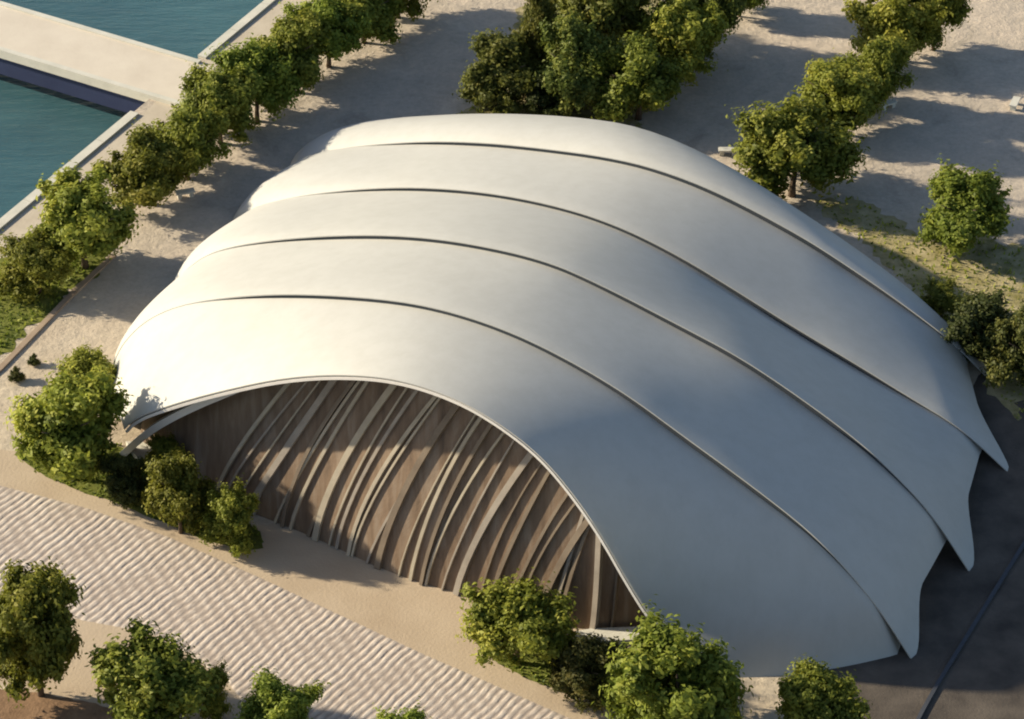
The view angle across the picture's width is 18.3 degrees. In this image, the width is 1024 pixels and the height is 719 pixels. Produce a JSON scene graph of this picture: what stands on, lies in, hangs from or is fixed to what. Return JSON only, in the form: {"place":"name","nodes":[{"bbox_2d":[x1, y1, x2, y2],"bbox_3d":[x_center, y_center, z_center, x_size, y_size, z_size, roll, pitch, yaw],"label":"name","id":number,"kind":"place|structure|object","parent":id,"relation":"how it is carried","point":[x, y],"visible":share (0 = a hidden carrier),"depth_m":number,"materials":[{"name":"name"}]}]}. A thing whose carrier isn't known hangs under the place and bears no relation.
{"place":"outdoors","nodes":[
{"label":"outdoors","id":0,"kind":"place"},
{"bbox_2d":[0,236,105,354],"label":"lawn","id":1,"kind":"structure","parent":0,"point":[24,312],"depth_m":191.38,"materials":[{"name":"green plant"}]},
{"bbox_2d":[0,223,77,305],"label":"tree","id":2,"kind":"object","parent":1,"relation":"on","point":[37,261],"visible":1,"depth_m":190.48,"materials":[{"name":"green plant"}]},
{"bbox_2d":[18,160,143,268],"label":"tree","id":3,"kind":"object","parent":1,"relation":"on","point":[83,218],"visible":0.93,"depth_m":191.66,"materials":[{"name":"green plant"}]},
{"bbox_2d":[0,0,263,217],"bbox_3d":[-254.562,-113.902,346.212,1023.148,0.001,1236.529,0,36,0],"label":"water","id":4,"kind":"structure","parent":0,"point":[46,132],"depth_m":216.10,"materials":[{"name":"teal liquid"}]},
{"bbox_2d":[14,446,262,549],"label":"lawn","id":5,"kind":"structure","parent":0,"point":[95,486],"depth_m":177.17,"materials":[{"name":"green plant"}]},
{"bbox_2d":[3,361,134,483],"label":"tree","id":6,"kind":"object","parent":5,"relation":"on","point":[64,427],"visible":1,"depth_m":174.28,"materials":[{"name":"green plant"}]},
{"bbox_2d":[95,453,150,509],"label":"shrub","id":7,"kind":"object","parent":5,"relation":"on","point":[128,479],"visible":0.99,"depth_m":174.83,"materials":[{"name":"green plant"}]},
{"bbox_2d":[140,443,216,535],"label":"tree","id":8,"kind":"object","parent":5,"relation":"on","point":[176,490],"visible":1,"depth_m":171.64,"materials":[{"name":"green plant"}]},
{"bbox_2d":[196,472,261,558],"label":"tree","id":9,"kind":"object","parent":5,"relation":"on","point":[228,513],"visible":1,"depth_m":171.26,"materials":[{"name":"green plant"}]},
{"bbox_2d":[0,485,569,718],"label":"ribbed paving","id":10,"kind":"structure","parent":0,"point":[211,609],"depth_m":168.34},
{"bbox_2d":[372,696,431,718],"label":"tree","id":11,"kind":"object","parent":10,"relation":"on","point":[412,713],"visible":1,"depth_m":156.42,"materials":[{"name":"green plant"}]},
{"bbox_2d":[0,0,1023,718],"bbox_3d":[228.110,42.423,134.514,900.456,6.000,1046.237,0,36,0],"label":"ground","id":12,"kind":"structure","parent":0,"point":[966,86],"depth_m":208.18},
{"bbox_2d":[7,365,26,381],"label":"shrub","id":13,"kind":"object","parent":12,"relation":"on","point":[16,375],"visible":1,"depth_m":184.93,"materials":[{"name":"green plant"}]},
{"bbox_2d":[27,353,40,365],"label":"shrub","id":14,"kind":"object","parent":12,"relation":"on","point":[33,361],"visible":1,"depth_m":186.26,"materials":[{"name":"green plant"}]},
{"bbox_2d":[0,689,113,718],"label":"soil bed","id":15,"kind":"object","parent":12,"relation":"on","point":[47,706],"visible":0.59,"depth_m":162.79,"materials":[{"name":"brown soil"}]},
{"bbox_2d":[0,556,86,707],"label":"tree","id":16,"kind":"object","parent":15,"relation":"on","point":[37,622],"visible":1,"depth_m":159.54,"materials":[{"name":"green plant"}]},
{"bbox_2d":[84,617,221,718],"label":"tree","id":17,"kind":"object","parent":15,"relation":"on","point":[151,677],"visible":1,"depth_m":158.07,"materials":[{"name":"green plant"}]},
{"bbox_2d":[0,254,115,371],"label":"edging kerb","id":18,"kind":"structure","parent":12,"relation":"on","point":[22,345],"depth_m":190.64,"materials":[{"name":"beige concrete"}]},
{"bbox_2d":[54,338,116,383],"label":"tree","id":19,"kind":"object","parent":12,"relation":"on","point":[88,358],"visible":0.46,"depth_m":181.99,"materials":[{"name":"green plant"}]},
{"bbox_2d":[0,1,213,112],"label":"footbridge","id":20,"kind":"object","parent":12,"relation":"on","point":[106,69],"visible":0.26,"depth_m":214.38,"materials":[{"name":"concrete"}]},
{"bbox_2d":[0,0,276,229],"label":"canal wall","id":21,"kind":"structure","parent":12,"relation":"on","point":[110,133],"depth_m":206.81,"materials":[{"name":"concrete"}]},
{"bbox_2d":[90,121,200,215],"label":"tree","id":22,"kind":"object","parent":12,"relation":"on","point":[144,175],"visible":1,"depth_m":197.59,"materials":[{"name":"green plant"}]},
{"bbox_2d":[0,0,319,257],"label":"promenade","id":23,"kind":"structure","parent":12,"relation":"on","point":[262,24],"depth_m":207.68,"materials":[{"name":"beige concrete"}]},
{"bbox_2d":[140,430,189,473],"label":"shrub","id":24,"kind":"object","parent":12,"relation":"on","point":[158,444],"visible":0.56,"depth_m":177.46,"materials":[{"name":"green plant"}]},
{"bbox_2d":[131,96,234,180],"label":"tree","id":25,"kind":"object","parent":12,"relation":"on","point":[195,129],"visible":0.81,"depth_m":199.88,"materials":[{"name":"green plant"}]},
{"bbox_2d":[175,187,194,199],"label":"stone bench","id":26,"kind":"object","parent":12,"relation":"on","point":[181,192],"visible":1,"depth_m":200.60,"materials":[{"name":"white stone"}]},
{"bbox_2d":[166,60,272,146],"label":"tree","id":27,"kind":"object","parent":12,"relation":"on","point":[213,87],"visible":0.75,"depth_m":202.85,"materials":[{"name":"green plant"}]},
{"bbox_2d":[204,27,307,122],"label":"tree","id":28,"kind":"object","parent":12,"relation":"on","point":[276,86],"visible":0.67,"depth_m":205.46,"materials":[{"name":"green plant"}]},
{"bbox_2d":[248,5,332,90],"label":"tree","id":29,"kind":"object","parent":12,"relation":"on","point":[303,35],"visible":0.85,"depth_m":207.93,"materials":[{"name":"green plant"}]},
{"bbox_2d":[0,449,615,718],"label":"forecourt","id":30,"kind":"structure","parent":12,"relation":"on","point":[416,616],"depth_m":169.79,"materials":[{"name":"beige concrete"}]},
{"bbox_2d":[198,657,234,718],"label":"shrub","id":31,"kind":"object","parent":30,"relation":"on","point":[217,707],"visible":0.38,"depth_m":161.16,"materials":[{"name":"green plant"}]},
{"bbox_2d":[233,664,331,718],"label":"tree","id":32,"kind":"object","parent":30,"relation":"on","point":[273,697],"visible":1,"depth_m":158.22,"materials":[{"name":"green plant"}]},
{"bbox_2d":[278,0,373,67],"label":"tree","id":33,"kind":"object","parent":12,"relation":"on","point":[345,35],"visible":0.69,"depth_m":211.06,"materials":[{"name":"green plant"}]},
{"bbox_2d":[337,0,406,48],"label":"tree","id":34,"kind":"object","parent":12,"relation":"on","point":[382,13],"visible":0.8,"depth_m":213.77,"materials":[{"name":"green plant"}]},
{"bbox_2d":[395,0,437,21],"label":"tree","id":35,"kind":"object","parent":12,"relation":"on","point":[414,8],"visible":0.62,"depth_m":216.97,"materials":[{"name":"green plant"}]},
{"bbox_2d":[0,6,1023,718],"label":"grass","id":36,"kind":"structure","parent":12,"relation":"on","point":[8,342],"depth_m":192.77,"materials":[{"name":"green plant"}]},
{"bbox_2d":[112,114,1008,677],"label":"arched hall","id":37,"kind":"structure","parent":12,"relation":"on","point":[616,374],"depth_m":171.66,"materials":[{"name":"white metal"}]},
{"bbox_2d":[631,0,742,86],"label":"tree","id":38,"kind":"object","parent":12,"relation":"on","point":[694,32],"visible":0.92,"depth_m":208.45,"materials":[{"name":"green plant"}]},
{"bbox_2d":[692,0,747,33],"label":"tree","id":39,"kind":"object","parent":12,"relation":"on","point":[734,7],"visible":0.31,"depth_m":211.22,"materials":[{"name":"green plant"}]},
{"bbox_2d":[718,147,735,155],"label":"stone bench","id":40,"kind":"object","parent":12,"relation":"on","point":[722,150],"visible":0.76,"depth_m":204.61,"materials":[{"name":"white stone"}]},
{"bbox_2d":[739,0,771,16],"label":"tree","id":41,"kind":"object","parent":12,"relation":"on","point":[752,4],"visible":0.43,"depth_m":217.14,"materials":[{"name":"green plant"}]},
{"bbox_2d":[724,90,870,201],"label":"tree","id":42,"kind":"object","parent":12,"relation":"on","point":[775,148],"visible":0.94,"depth_m":197.58,"materials":[{"name":"green plant"}]},
{"bbox_2d":[794,47,891,139],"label":"tree","id":43,"kind":"object","parent":12,"relation":"on","point":[847,89],"visible":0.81,"depth_m":203.79,"materials":[{"name":"green plant"}]},
{"bbox_2d":[831,28,920,101],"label":"tree","id":44,"kind":"object","parent":12,"relation":"on","point":[887,58],"visible":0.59,"depth_m":206.45,"materials":[{"name":"green plant"}]},
{"bbox_2d":[841,0,953,58],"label":"tree","id":45,"kind":"object","parent":12,"relation":"on","point":[899,20],"visible":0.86,"depth_m":211.05,"materials":[{"name":"green plant"}]},
{"bbox_2d":[912,0,972,55],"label":"tree","id":46,"kind":"object","parent":12,"relation":"on","point":[959,9],"visible":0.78,"depth_m":212.51,"materials":[{"name":"green plant"}]},
{"bbox_2d":[940,319,981,362],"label":"shrub","id":47,"kind":"object","parent":12,"relation":"on","point":[962,343],"visible":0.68,"depth_m":185.15,"materials":[{"name":"green plant"}]},
{"bbox_2d":[1009,96,1020,110],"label":"stone bench","id":48,"kind":"object","parent":12,"relation":"on","point":[1014,102],"visible":1,"depth_m":209.12,"materials":[{"name":"white stone"}]},
{"bbox_2d":[455,0,658,126],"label":"lawn","id":49,"kind":"structure","parent":0,"point":[584,112],"depth_m":209.15,"materials":[{"name":"green plant"}]},
{"bbox_2d":[461,74,497,109],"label":"shrub","id":50,"kind":"object","parent":49,"relation":"on","point":[473,99],"visible":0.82,"depth_m":207.70,"materials":[{"name":"green plant"}]},
{"bbox_2d":[452,27,548,113],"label":"tree","id":51,"kind":"object","parent":49,"relation":"on","point":[506,63],"visible":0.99,"depth_m":206.94,"materials":[{"name":"green plant"}]},
{"bbox_2d":[508,0,558,66],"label":"tree","id":52,"kind":"object","parent":49,"relation":"on","point":[539,10],"visible":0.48,"depth_m":208.29,"materials":[{"name":"green plant"}]},
{"bbox_2d":[507,74,574,116],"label":"shrub","id":53,"kind":"object","parent":49,"relation":"on","point":[541,99],"visible":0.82,"depth_m":206.59,"materials":[{"name":"green plant"}]},
{"bbox_2d":[524,0,564,22],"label":"tree","id":54,"kind":"object","parent":49,"relation":"on","point":[554,3],"visible":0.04,"depth_m":214.42,"materials":[{"name":"green plant"}]},
{"bbox_2d":[532,5,617,116],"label":"tree","id":55,"kind":"object","parent":49,"relation":"on","point":[572,76],"visible":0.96,"depth_m":205.69,"materials":[{"name":"green plant"}]},
{"bbox_2d":[553,0,656,50],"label":"tree","id":56,"kind":"object","parent":49,"relation":"on","point":[617,19],"visible":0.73,"depth_m":209.73,"materials":[{"name":"green plant"}]},
{"bbox_2d":[578,30,695,121],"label":"tree","id":57,"kind":"object","parent":49,"relation":"on","point":[646,77],"visible":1,"depth_m":205.18,"materials":[{"name":"green plant"}]},
{"bbox_2d":[475,638,741,718],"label":"lawn","id":58,"kind":"structure","parent":0,"point":[531,664],"depth_m":165.17,"materials":[{"name":"green plant"}]},
{"bbox_2d":[455,567,583,673],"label":"tree","id":59,"kind":"object","parent":58,"relation":"on","point":[528,617],"visible":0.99,"depth_m":163.08,"materials":[{"name":"green plant"}]},
{"bbox_2d":[542,629,628,716],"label":"shrub","id":60,"kind":"object","parent":58,"relation":"on","point":[577,671],"visible":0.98,"depth_m":162.08,"materials":[{"name":"green plant"}]},
{"bbox_2d":[591,594,759,718],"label":"tree","id":61,"kind":"object","parent":58,"relation":"on","point":[662,670],"visible":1,"depth_m":157.47,"materials":[{"name":"green plant"}]},
{"bbox_2d":[878,98,897,110],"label":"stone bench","id":62,"kind":"object","parent":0,"point":[891,103],"visible":0.71,"depth_m":209.21,"materials":[{"name":"white stone"}]},
{"bbox_2d":[810,196,1023,420],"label":"lawn","id":63,"kind":"structure","parent":0,"point":[981,275],"depth_m":195.29,"materials":[{"name":"green plant"}]},
{"bbox_2d":[917,274,964,320],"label":"shrub","id":64,"kind":"object","parent":63,"relation":"on","point":[940,298],"visible":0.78,"depth_m":189.11,"materials":[{"name":"green plant"}]},
{"bbox_2d":[917,153,1018,257],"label":"tree","id":65,"kind":"object","parent":63,"relation":"on","point":[965,212],"visible":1,"depth_m":193.68,"materials":[{"name":"green plant"}]},
{"bbox_2d":[940,288,1021,366],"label":"shrub","id":66,"kind":"object","parent":63,"relation":"on","point":[979,312],"visible":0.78,"depth_m":184.34,"materials":[{"name":"green plant"}]},
{"bbox_2d":[980,300,1023,388],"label":"shrub","id":67,"kind":"object","parent":63,"relation":"on","point":[1008,361],"visible":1,"depth_m":183.21,"materials":[{"name":"green plant"}]},
{"bbox_2d":[829,373,1023,718],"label":"service road","id":68,"kind":"structure","parent":0,"point":[983,678],"depth_m":168.16,"materials":[{"name":"grey asphalt"}]},
{"bbox_2d":[773,653,872,718],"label":"tree","id":69,"kind":"object","parent":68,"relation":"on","point":[814,689],"visible":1,"depth_m":158.24,"materials":[{"name":"green plant"}]},
{"bbox_2d":[916,541,1023,718],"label":"road kerb","id":70,"kind":"structure","parent":68,"relation":"on","point":[969,632],"depth_m":167.38,"materials":[{"name":"grey concrete"}]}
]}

